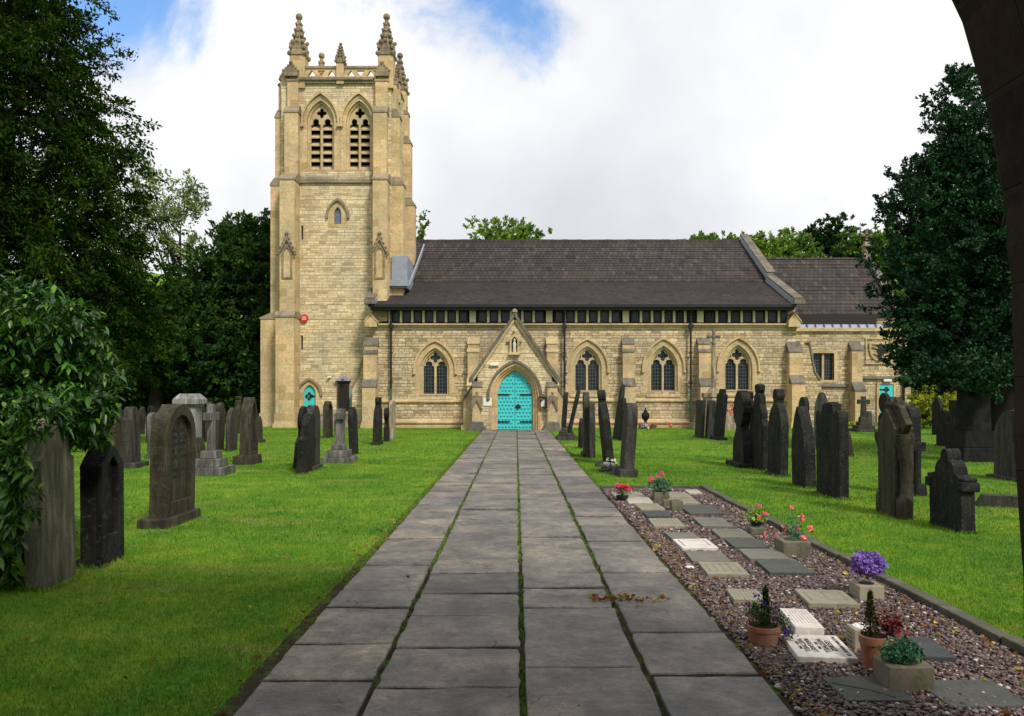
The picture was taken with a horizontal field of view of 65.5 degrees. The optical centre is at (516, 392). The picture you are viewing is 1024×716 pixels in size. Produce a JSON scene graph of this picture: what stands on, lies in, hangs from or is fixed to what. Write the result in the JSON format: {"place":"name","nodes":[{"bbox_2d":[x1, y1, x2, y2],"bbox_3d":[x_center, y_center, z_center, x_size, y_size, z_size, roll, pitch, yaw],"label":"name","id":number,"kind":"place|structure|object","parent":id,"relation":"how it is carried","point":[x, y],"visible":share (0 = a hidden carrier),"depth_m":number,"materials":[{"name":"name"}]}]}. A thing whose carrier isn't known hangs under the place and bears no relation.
{"place":"outdoors","nodes":[
{"label":"outdoors","id":0,"kind":"place"},
{"bbox_2d":[2,0,986,275],"label":"sky","id":1,"kind":"structure","parent":0,"point":[577,119],"materials":[{"name":"white"}]},
{"bbox_2d":[214,429,803,715],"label":"path","id":2,"kind":"structure","parent":0,"point":[456,651],"depth_m":5.74,"materials":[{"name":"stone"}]},
{"bbox_2d":[0,269,1023,715],"bbox_3d":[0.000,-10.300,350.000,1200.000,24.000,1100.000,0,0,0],"label":"lawn","id":3,"kind":"structure","parent":0,"point":[658,451],"depth_m":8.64,"materials":[{"name":"green plant"}]},
{"bbox_2d":[23,419,75,590],"bbox_3d":[-4.155,1.026,7.100,0.182,1.592,0.550,0,0,-1],"label":"headstone","id":4,"kind":"object","parent":3,"relation":"on","point":[50,557],"visible":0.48,"depth_m":7.00,"materials":[{"name":"grey stone"}]},
{"bbox_2d":[0,268,131,591],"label":"laurel bush","id":5,"kind":"object","parent":3,"relation":"on","point":[36,383],"visible":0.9,"depth_m":7.62,"materials":[{"name":"green plant"}]},
{"bbox_2d":[0,0,187,399],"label":"dark tree","id":6,"kind":"object","parent":3,"relation":"on","point":[31,204],"visible":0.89,"depth_m":23.22,"materials":[{"name":"green plant"}]},
{"bbox_2d":[76,442,123,568],"bbox_3d":[-4.153,1.157,7.947,0.296,1.328,0.506,0,0,-1],"label":"headstone","id":7,"kind":"object","parent":3,"relation":"on","point":[101,508],"visible":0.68,"depth_m":7.75,"materials":[{"name":"black stone"}]},
{"bbox_2d":[122,407,148,468],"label":"headstone","id":8,"kind":"object","parent":3,"relation":"on","point":[131,447],"visible":0.7,"depth_m":18.03,"materials":[{"name":"grey stone"}]},
{"bbox_2d":[62,251,248,412],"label":"broadleaf tree","id":9,"kind":"object","parent":3,"relation":"on","point":[189,344],"visible":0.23,"depth_m":42.35,"materials":[{"name":"green plant"}]},
{"bbox_2d":[103,156,211,283],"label":"pale tree","id":10,"kind":"object","parent":3,"relation":"on","point":[179,214],"visible":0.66,"depth_m":49.79,"materials":[{"name":"green plant"}]},
{"bbox_2d":[74,342,259,423],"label":"undergrowth","id":11,"kind":"object","parent":3,"relation":"on","point":[209,389],"visible":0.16,"depth_m":43.83,"materials":[{"name":"green plant"}]},
{"bbox_2d":[137,404,200,528],"bbox_3d":[-4.537,0.986,10.449,0.416,1.670,1.066,0,0,1],"label":"headstone","id":12,"kind":"object","parent":3,"relation":"on","point":[172,465],"visible":0.84,"depth_m":10.22,"materials":[{"name":"grey stone"}]},
{"bbox_2d":[172,394,206,458],"bbox_3d":[-7.990,0.910,19.514,0.718,1.780,0.718,0,0,0],"label":"grave pedestal","id":13,"kind":"object","parent":3,"relation":"on","point":[194,403],"visible":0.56,"depth_m":19.32,"materials":[{"name":"grey stone"}]},
{"bbox_2d":[158,208,269,422],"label":"broadleaf tree","id":14,"kind":"object","parent":3,"relation":"on","point":[233,266],"visible":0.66,"depth_m":44.91,"materials":[{"name":"green plant"}]},
{"bbox_2d":[195,404,235,475],"bbox_3d":[-6.353,0.966,16.600,0.738,1.468,0.798,0,0,0],"label":"grave cross","id":15,"kind":"object","parent":3,"relation":"on","point":[211,461],"visible":0.93,"depth_m":16.42,"materials":[{"name":"grey stone"}]},
{"bbox_2d":[215,403,224,449],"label":"headstone","id":16,"kind":"object","parent":3,"relation":"on","point":[220,408],"visible":0.63,"depth_m":23.38,"materials":[{"name":"grey stone"}]},
{"bbox_2d":[225,408,237,451],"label":"headstone","id":17,"kind":"object","parent":3,"relation":"on","point":[231,429],"visible":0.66,"depth_m":23.11,"materials":[{"name":"grey stone"}]},
{"bbox_2d":[232,397,261,464],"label":"headstone","id":18,"kind":"object","parent":3,"relation":"on","point":[248,451],"visible":0.86,"depth_m":18.81,"materials":[{"name":"grey stone"}]},
{"bbox_2d":[296,413,315,474],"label":"headstone","id":19,"kind":"object","parent":3,"relation":"on","point":[306,451],"visible":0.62,"depth_m":16.69,"materials":[{"name":"black stone"}]},
{"bbox_2d":[307,405,322,470],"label":"headstone","id":20,"kind":"object","parent":3,"relation":"on","point":[314,410],"visible":0.35,"depth_m":17.70,"materials":[{"name":"grey stone"}]},
{"bbox_2d":[323,401,332,438],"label":"headstone","id":21,"kind":"object","parent":3,"relation":"on","point":[327,420],"visible":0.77,"depth_m":29.56,"materials":[{"name":"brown stone"}]},
{"bbox_2d":[320,409,356,462],"bbox_3d":[-4.354,1.045,19.594,0.758,1.309,0.758,0,0,0],"label":"grave cross","id":22,"kind":"object","parent":3,"relation":"on","point":[339,451],"visible":1,"depth_m":19.43,"materials":[{"name":"grey stone"}]},
{"bbox_2d":[348,407,358,454],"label":"headstone","id":23,"kind":"object","parent":3,"relation":"on","point":[352,429],"visible":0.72,"depth_m":21.82,"materials":[{"name":"black stone"}]},
{"bbox_2d":[371,397,382,444],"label":"headstone","id":24,"kind":"object","parent":3,"relation":"on","point":[377,427],"visible":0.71,"depth_m":25.90,"materials":[{"name":"black stone"}]},
{"bbox_2d":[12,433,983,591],"bbox_3d":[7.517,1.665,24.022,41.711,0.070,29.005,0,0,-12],"label":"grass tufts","id":25,"kind":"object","parent":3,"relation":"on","point":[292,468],"visible":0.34,"depth_m":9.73,"materials":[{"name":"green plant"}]},
{"bbox_2d":[462,214,552,239],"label":"hill tree","id":26,"kind":"object","parent":3,"relation":"on","point":[493,232],"visible":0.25,"depth_m":73.96,"materials":[{"name":"green plant"}]},
{"bbox_2d":[556,384,581,440],"bbox_3d":[1.886,0.747,28.690,0.940,2.106,0.789,0,0,0],"label":"grave monument","id":27,"kind":"object","parent":3,"relation":"on","point":[566,432],"visible":0.92,"depth_m":28.44,"materials":[{"name":"grey stone"}]},
{"bbox_2d":[259,13,910,430],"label":"church","id":28,"kind":"structure","parent":3,"relation":"on","point":[421,333],"depth_m":39.88,"materials":[{"name":"stone"}]},
{"bbox_2d":[299,377,322,409],"bbox_3d":[-10.370,0.512,40.020,1.300,2.577,0.280,0,0,0],"label":"tower doorway","id":29,"kind":"structure","parent":28,"relation":"in","point":[308,381],"depth_m":39.99,"materials":[{"name":"stone"}]},
{"bbox_2d":[300,91,339,170],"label":"belfry window","id":30,"kind":"structure","parent":28,"relation":"in","point":[315,104],"depth_m":40.12,"materials":[{"name":"stone"}]},
{"bbox_2d":[325,198,349,226],"bbox_3d":[-8.959,-9.047,40.005,1.180,1.439,0.250,0,0,0],"label":"lancet window","id":31,"kind":"structure","parent":28,"relation":"in","point":[337,212],"depth_m":39.99,"materials":[{"name":"stone"}]},
{"bbox_2d":[335,376,350,410],"bbox_3d":[-8.652,0.024,39.815,0.757,1.763,0.351,0,0,0],"label":"notice board","id":32,"kind":"object","parent":28,"relation":"attached to","point":[343,383],"visible":0.98,"depth_m":39.88,"materials":[{"name":"black wood"}]},
{"bbox_2d":[339,91,372,170],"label":"belfry window","id":33,"kind":"structure","parent":28,"relation":"in","point":[354,103],"depth_m":40.12,"materials":[{"name":"stone"}]},
{"bbox_2d":[412,339,457,399],"bbox_3d":[-3.972,-1.124,39.095,2.240,3.009,0.471,0,0,0],"label":"window","id":34,"kind":"structure","parent":28,"relation":"in","point":[434,367],"depth_m":39.10,"materials":[{"name":"stone"}]},
{"bbox_2d":[497,371,514,428],"bbox_3d":[-0.463,0.335,36.335,0.798,2.670,0.130,0,0,0],"label":"door","id":35,"kind":"structure","parent":28,"relation":"in","point":[506,391],"depth_m":36.34,"materials":[{"name":"teal paint"}]},
{"bbox_2d":[486,359,542,429],"bbox_3d":[-0.056,0.144,36.140,2.574,3.312,0.561,0,0,0],"label":"doorway","id":36,"kind":"structure","parent":28,"relation":"in","point":[499,376],"depth_m":36.08,"materials":[{"name":"stone"}]},
{"bbox_2d":[515,371,531,428],"bbox_3d":[0.352,0.335,36.320,0.798,2.670,0.160,0,0,0],"label":"door","id":37,"kind":"structure","parent":28,"relation":"in","point":[523,392],"depth_m":36.34,"materials":[{"name":"teal paint"}]},
{"bbox_2d":[566,337,609,396],"bbox_3d":[3.491,-1.245,39.095,2.240,2.929,0.471,0,0,0],"label":"window","id":38,"kind":"structure","parent":28,"relation":"in","point":[587,364],"depth_m":39.10,"materials":[{"name":"stone"}]},
{"bbox_2d":[641,337,685,396],"bbox_3d":[7.222,-1.255,39.095,2.240,2.949,0.471,0,0,0],"label":"window","id":39,"kind":"structure","parent":28,"relation":"in","point":[663,364],"depth_m":39.10,"materials":[{"name":"stone"}]},
{"bbox_2d":[716,336,760,395],"bbox_3d":[10.873,-1.295,39.095,2.240,2.949,0.471,0,0,0],"label":"window","id":40,"kind":"structure","parent":28,"relation":"in","point":[738,359],"depth_m":39.10,"materials":[{"name":"stone"}]},
{"bbox_2d":[812,350,837,382],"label":"vestry window","id":41,"kind":"structure","parent":28,"relation":"in","point":[822,358],"depth_m":41.72,"materials":[{"name":"stone"}]},
{"bbox_2d":[876,382,895,421],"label":"door","id":42,"kind":"structure","parent":28,"relation":"in","point":[881,387],"depth_m":41.45,"materials":[{"name":"teal paint"}]},
{"bbox_2d":[581,392,589,457],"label":"headstone","id":43,"kind":"object","parent":3,"relation":"on","point":[585,406],"visible":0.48,"depth_m":20.92,"materials":[{"name":"grey stone"}]},
{"bbox_2d":[588,402,595,458],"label":"headstone","id":44,"kind":"object","parent":3,"relation":"on","point":[591,416],"visible":0.77,"depth_m":20.40,"materials":[{"name":"grey stone"}]},
{"bbox_2d":[597,390,613,462],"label":"headstone","id":45,"kind":"object","parent":3,"relation":"on","point":[605,432],"visible":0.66,"depth_m":18.86,"materials":[{"name":"black stone"}]},
{"bbox_2d":[615,403,637,477],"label":"headstone","id":46,"kind":"object","parent":3,"relation":"on","point":[628,446],"visible":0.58,"depth_m":16.04,"materials":[{"name":"grey stone"}]},
{"bbox_2d":[695,400,705,437],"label":"headstone","id":47,"kind":"object","parent":3,"relation":"on","point":[700,418],"visible":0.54,"depth_m":30.26,"materials":[{"name":"grey stone"}]},
{"bbox_2d":[705,400,715,437],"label":"headstone","id":48,"kind":"object","parent":3,"relation":"on","point":[710,418],"visible":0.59,"depth_m":29.72,"materials":[{"name":"grey stone"}]},
{"bbox_2d":[689,329,735,429],"bbox_3d":[9.223,-0.632,37.200,2.125,4.664,2.125,0,0,0],"label":"memorial cross","id":49,"kind":"object","parent":3,"relation":"on","point":[712,392],"visible":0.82,"depth_m":37.08,"materials":[{"name":"stone"}]},
{"bbox_2d":[710,389,727,439],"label":"headstone","id":50,"kind":"object","parent":3,"relation":"on","point":[720,415],"visible":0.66,"depth_m":28.65,"materials":[{"name":"black stone"}]},
{"bbox_2d":[725,390,753,468],"bbox_3d":[5.242,0.880,18.461,0.496,1.881,1.236,0,0,1],"label":"headstone","id":51,"kind":"object","parent":3,"relation":"on","point":[742,442],"visible":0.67,"depth_m":18.18,"materials":[{"name":"black stone"}]},
{"bbox_2d":[750,384,767,470],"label":"headstone","id":52,"kind":"object","parent":3,"relation":"on","point":[759,430],"visible":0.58,"depth_m":17.51,"materials":[{"name":"black stone"}]},
{"bbox_2d":[728,230,803,256],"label":"hill tree","id":53,"kind":"object","parent":3,"relation":"on","point":[772,247],"visible":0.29,"depth_m":82.57,"materials":[{"name":"green plant"}]},
{"bbox_2d":[765,389,790,476],"bbox_3d":[5.388,0.869,16.416,0.295,1.905,0.803,0,0,-2],"label":"headstone","id":54,"kind":"object","parent":3,"relation":"on","point":[778,440],"visible":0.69,"depth_m":16.26,"materials":[{"name":"black stone"}]},
{"bbox_2d":[775,226,827,256],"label":"hill tree","id":55,"kind":"object","parent":3,"relation":"on","point":[801,239],"visible":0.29,"depth_m":84.86,"materials":[{"name":"green plant"}]},
{"bbox_2d":[791,406,815,488],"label":"headstone","id":56,"kind":"object","parent":3,"relation":"on","point":[803,456],"visible":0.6,"depth_m":14.27,"materials":[{"name":"black stone"}]},
{"bbox_2d":[601,487,1023,715],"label":"gravel","id":57,"kind":"structure","parent":3,"relation":"on","point":[630,512],"depth_m":5.82,"materials":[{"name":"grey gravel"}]},
{"bbox_2d":[24,467,1023,715],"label":"fallen leaves","id":58,"kind":"object","parent":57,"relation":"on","point":[1006,712],"visible":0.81,"depth_m":6.11,"materials":[{"name":"brown plant"}]},
{"bbox_2d":[652,491,668,501],"bbox_3d":[2.258,1.629,12.445,0.228,0.182,0.228,0,0,0],"label":"flower vase","id":59,"kind":"object","parent":57,"relation":"on","point":[659,495],"visible":0.55,"depth_m":12.33,"materials":[{"name":"stone"}]},
{"bbox_2d":[648,470,673,491],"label":"pink flowers","id":60,"kind":"object","parent":59,"relation":"on","point":[659,485],"visible":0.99,"depth_m":12.39,"materials":[{"name":"green plant"}]},
{"bbox_2d":[648,518,684,528],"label":"memorial plaque","id":61,"kind":"object","parent":57,"relation":"on","point":[666,523],"visible":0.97,"depth_m":10.03,"materials":[{"name":"beige stone"}]},
{"bbox_2d":[673,539,717,550],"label":"memorial plaque","id":62,"kind":"object","parent":57,"relation":"on","point":[695,544],"visible":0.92,"depth_m":8.63,"materials":[{"name":"white stone"}]},
{"bbox_2d":[683,505,723,515],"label":"memorial plaque","id":63,"kind":"object","parent":57,"relation":"on","point":[700,510],"visible":0.58,"depth_m":11.13,"materials":[{"name":"grey stone"}]},
{"bbox_2d":[685,551,730,562],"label":"memorial plaque","id":64,"kind":"object","parent":57,"relation":"on","point":[705,556],"visible":0.63,"depth_m":8.00,"materials":[{"name":"grey stone"}]},
{"bbox_2d":[693,517,733,528],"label":"memorial plaque","id":65,"kind":"object","parent":57,"relation":"on","point":[710,522],"visible":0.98,"depth_m":10.09,"materials":[{"name":"grey stone"}]},
{"bbox_2d":[698,561,749,577],"bbox_3d":[1.946,1.682,7.498,0.380,0.077,0.527,0,0,3],"label":"memorial plaque","id":66,"kind":"object","parent":57,"relation":"on","point":[725,569],"visible":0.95,"depth_m":7.41,"materials":[{"name":"beige stone"}]},
{"bbox_2d":[711,529,752,539],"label":"memorial plaque","id":67,"kind":"object","parent":57,"relation":"on","point":[723,534],"visible":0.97,"depth_m":9.26,"materials":[{"name":"grey stone"}]},
{"bbox_2d":[726,588,762,603],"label":"memorial plaque","id":68,"kind":"object","parent":57,"relation":"on","point":[737,595],"visible":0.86,"depth_m":6.46,"materials":[{"name":"beige stone"}]},
{"bbox_2d":[725,539,768,548],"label":"memorial plaque","id":69,"kind":"object","parent":57,"relation":"on","point":[746,543],"visible":0.64,"depth_m":8.68,"materials":[{"name":"grey stone"}]},
{"bbox_2d":[746,620,780,646],"bbox_3d":[1.667,1.637,5.368,0.226,0.147,0.224,0,0,0],"label":"plant pot","id":70,"kind":"object","parent":57,"relation":"on","point":[760,634],"visible":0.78,"depth_m":5.29,"materials":[{"name":"ceramic"}]},
{"bbox_2d":[742,593,798,640],"bbox_3d":[1.708,1.508,5.356,0.351,0.325,0.254,0,0,0],"label":"violet plant","id":71,"kind":"object","parent":70,"relation":"in","point":[786,633],"visible":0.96,"depth_m":5.34,"materials":[{"name":"green plant"}]},
{"bbox_2d":[738,549,789,561],"bbox_3d":[2.537,1.683,8.165,0.399,0.075,0.500,-1,0,3],"label":"memorial plaque","id":72,"kind":"object","parent":57,"relation":"on","point":[750,555],"visible":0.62,"depth_m":8.10,"materials":[{"name":"grey stone"}]},
{"bbox_2d":[756,560,813,576],"bbox_3d":[2.546,1.683,7.570,0.406,0.075,0.537,0,0,3],"label":"memorial plaque","id":73,"kind":"object","parent":57,"relation":"on","point":[784,568],"visible":0.69,"depth_m":7.50,"materials":[{"name":"grey stone"}]},
{"bbox_2d":[774,537,810,556],"bbox_3d":[2.887,1.624,8.323,0.286,0.191,0.286,0,0,0],"label":"flower vase","id":74,"kind":"object","parent":57,"relation":"on","point":[788,546],"visible":0.69,"depth_m":8.18,"materials":[{"name":"stone"}]},
{"bbox_2d":[781,505,812,540],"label":"artificial roses","id":75,"kind":"object","parent":74,"relation":"in","point":[797,527],"visible":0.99,"depth_m":8.32,"materials":[{"name":"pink plant"}]},
{"bbox_2d":[779,608,823,634],"bbox_3d":[2.029,1.659,5.676,0.196,0.122,0.476,1,0,6],"label":"memorial plaque","id":76,"kind":"object","parent":57,"relation":"on","point":[804,622],"visible":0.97,"depth_m":5.57,"materials":[{"name":"white stone"}]},
{"bbox_2d":[781,634,858,664],"bbox_3d":[1.966,1.682,5.185,0.367,0.077,0.470,0,0,6],"label":"memorial plaque","id":77,"kind":"object","parent":57,"relation":"on","point":[817,648],"visible":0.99,"depth_m":5.10,"materials":[{"name":"white stone"}]},
{"bbox_2d":[794,589,859,608],"bbox_3d":[2.506,1.682,6.442,0.390,0.077,0.441,0,0,5],"label":"memorial plaque","id":78,"kind":"object","parent":57,"relation":"on","point":[812,598],"visible":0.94,"depth_m":6.37,"materials":[{"name":"beige stone"}]},
{"bbox_2d":[846,622,866,649],"bbox_3d":[2.286,1.624,5.281,0.146,0.192,0.138,0,0,0],"label":"flower vase","id":79,"kind":"object","parent":57,"relation":"on","point":[853,630],"visible":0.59,"depth_m":5.25,"materials":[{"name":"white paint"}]},
{"bbox_2d":[849,580,883,600],"bbox_3d":[2.885,1.642,6.558,0.206,0.156,0.206,0,0,0],"label":"flower vase","id":80,"kind":"object","parent":57,"relation":"on","point":[858,589],"visible":0.68,"depth_m":6.46,"materials":[{"name":"beige stone"}]},
{"bbox_2d":[849,549,888,579],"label":"purple flowers","id":81,"kind":"object","parent":80,"relation":"in","point":[868,564],"visible":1,"depth_m":6.49,"materials":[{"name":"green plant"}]},
{"bbox_2d":[822,677,914,702],"bbox_3d":[1.986,1.694,4.510,0.374,0.053,0.363,0,0,0],"label":"memorial plaque","id":82,"kind":"object","parent":57,"relation":"on","point":[856,685],"visible":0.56,"depth_m":4.46,"materials":[{"name":"grey stone"}]},
{"bbox_2d":[858,631,889,670],"bbox_3d":[2.191,1.596,4.875,0.175,0.227,0.174,0,0,0],"label":"plant pot","id":83,"kind":"object","parent":57,"relation":"on","point":[868,645],"visible":0.67,"depth_m":4.83,"materials":[{"name":"ceramic"}]},
{"bbox_2d":[859,589,878,637],"bbox_3d":[2.182,1.362,4.899,0.114,0.307,0.123,0,0,0],"label":"dwarf conifer","id":84,"kind":"object","parent":83,"relation":"on","point":[869,629],"visible":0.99,"depth_m":4.89,"materials":[{"name":"green plant"}]},
{"bbox_2d":[873,605,909,642],"bbox_3d":[2.313,1.452,4.868,0.234,0.294,0.224,0,0,0],"label":"wine red plant","id":85,"kind":"object","parent":83,"relation":"in","point":[889,625],"visible":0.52,"depth_m":4.87,"materials":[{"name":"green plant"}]},
{"bbox_2d":[873,656,933,691],"bbox_3d":[2.231,1.632,4.594,0.259,0.175,0.207,0,0,0],"label":"flower vase","id":86,"kind":"object","parent":57,"relation":"on","point":[914,677],"visible":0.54,"depth_m":4.49,"materials":[{"name":"stone"}]},
{"bbox_2d":[875,636,925,664],"bbox_3d":[2.222,1.497,4.597,0.269,0.184,0.214,0,0,0],"label":"blue green plant","id":87,"kind":"object","parent":86,"relation":"in","point":[902,651],"visible":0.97,"depth_m":4.56,"materials":[{"name":"green plant"}]},
{"bbox_2d":[904,637,956,662],"bbox_3d":[2.675,1.682,5.166,0.189,0.077,0.400,0,0,7],"label":"memorial plaque","id":88,"kind":"object","parent":57,"relation":"on","point":[934,650],"visible":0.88,"depth_m":5.06,"materials":[{"name":"stone"}]},
{"bbox_2d":[927,679,1023,708],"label":"memorial plaque","id":89,"kind":"object","parent":57,"relation":"on","point":[1001,693],"visible":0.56,"depth_m":4.41,"materials":[{"name":"grey stone"}]},
{"bbox_2d":[816,402,848,499],"bbox_3d":[5.183,0.983,13.069,0.164,1.674,0.914,0,0,-2],"label":"headstone","id":90,"kind":"object","parent":3,"relation":"on","point":[832,455],"visible":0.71,"depth_m":12.87,"materials":[{"name":"black stone"}]},
{"bbox_2d":[802,211,866,256],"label":"hill tree","id":91,"kind":"object","parent":3,"relation":"on","point":[827,239],"visible":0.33,"depth_m":94.19,"materials":[{"name":"green plant"}]},
{"bbox_2d":[829,226,885,269],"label":"hill tree","id":92,"kind":"object","parent":3,"relation":"on","point":[850,247],"visible":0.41,"depth_m":91.37,"materials":[{"name":"green plant"}]},
{"bbox_2d":[848,396,877,431],"bbox_3d":[15.235,0.927,34.925,0.998,1.546,0.998,0,0,0],"label":"grave cross","id":93,"kind":"object","parent":3,"relation":"on","point":[863,423],"visible":0.94,"depth_m":34.81,"materials":[{"name":"grey stone"}]},
{"bbox_2d":[854,223,928,300],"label":"hill tree","id":94,"kind":"object","parent":3,"relation":"on","point":[880,237],"visible":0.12,"depth_m":87.35,"materials":[{"name":"green plant"}]},
{"bbox_2d":[874,397,914,519],"bbox_3d":[5.267,0.937,11.078,0.280,1.767,0.922,0,0,3],"label":"headstone","id":95,"kind":"object","parent":3,"relation":"on","point":[894,436],"visible":0.9,"depth_m":10.83,"materials":[{"name":"grey stone"}]},
{"bbox_2d":[877,574,942,607],"bbox_3d":[3.292,1.714,6.692,0.110,0.171,0.924,0,0,0],"label":"kerb stone","id":96,"kind":"object","parent":3,"relation":"on","point":[914,593],"visible":0.4,"depth_m":6.62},
{"bbox_2d":[906,406,926,495],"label":"headstone","id":97,"kind":"object","parent":3,"relation":"on","point":[919,487],"visible":0.29,"depth_m":13.08,"materials":[{"name":"black stone"}]},
{"bbox_2d":[904,382,956,427],"bbox_3d":[20.005,0.509,37.968,3.422,2.782,2.405,0,0,0],"label":"variegated shrub","id":98,"kind":"object","parent":3,"relation":"on","point":[924,406],"visible":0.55,"depth_m":37.70,"materials":[{"name":"yellow plant"}]},
{"bbox_2d":[855,61,1014,430],"bbox_3d":[12.665,-3.688,21.809,7.557,11.176,5.384,0,0,-16],"label":"holly tree","id":99,"kind":"object","parent":3,"relation":"on","point":[967,345],"visible":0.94,"depth_m":21.35,"materials":[{"name":"green plant"}]},
{"bbox_2d":[936,410,951,446],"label":"headstone","id":100,"kind":"object","parent":3,"relation":"on","point":[943,428],"visible":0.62,"depth_m":25.26,"materials":[{"name":"black stone"}]},
{"bbox_2d":[925,448,979,533],"bbox_3d":[5.449,1.258,9.967,0.240,1.126,0.820,0,0,-2],"label":"headstone","id":101,"kind":"object","parent":3,"relation":"on","point":[954,486],"visible":0.76,"depth_m":9.82,"materials":[{"name":"black stone"}]},
{"bbox_2d":[945,382,993,461],"bbox_3d":[11.424,0.760,19.900,0.997,2.080,0.897,0,0,0],"label":"grave pedestal","id":102,"kind":"object","parent":3,"relation":"on","point":[972,437],"visible":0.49,"depth_m":19.63,"materials":[{"name":"stone"}]},
{"bbox_2d":[931,602,1012,645],"bbox_3d":[3.287,1.714,5.775,0.110,0.173,0.885,0,0,0],"label":"kerb stone","id":103,"kind":"object","parent":3,"relation":"on","point":[980,627],"visible":0.46,"depth_m":5.70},
{"bbox_2d":[952,0,1023,586],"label":"gateway","id":104,"kind":"object","parent":3,"relation":"on","point":[994,31],"visible":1,"depth_m":2.93,"materials":[{"name":"stone"}]},
{"bbox_2d":[975,493,1017,507],"bbox_3d":[7.574,1.615,11.809,1.336,0.170,0.260,0,0,22],"label":"kerb stone","id":105,"kind":"object","parent":3,"relation":"on","point":[1000,500],"visible":0.81,"depth_m":11.85,"materials":[{"name":"grey stone"}]},
{"bbox_2d":[986,410,1016,481],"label":"headstone","id":106,"kind":"object","parent":3,"relation":"on","point":[1004,460],"visible":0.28,"depth_m":15.72,"materials":[{"name":"grey stone"}]},
{"bbox_2d":[1002,636,1023,656],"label":"kerb stone","id":107,"kind":"object","parent":3,"relation":"on","point":[1016,643],"visible":0.49,"depth_m":5.21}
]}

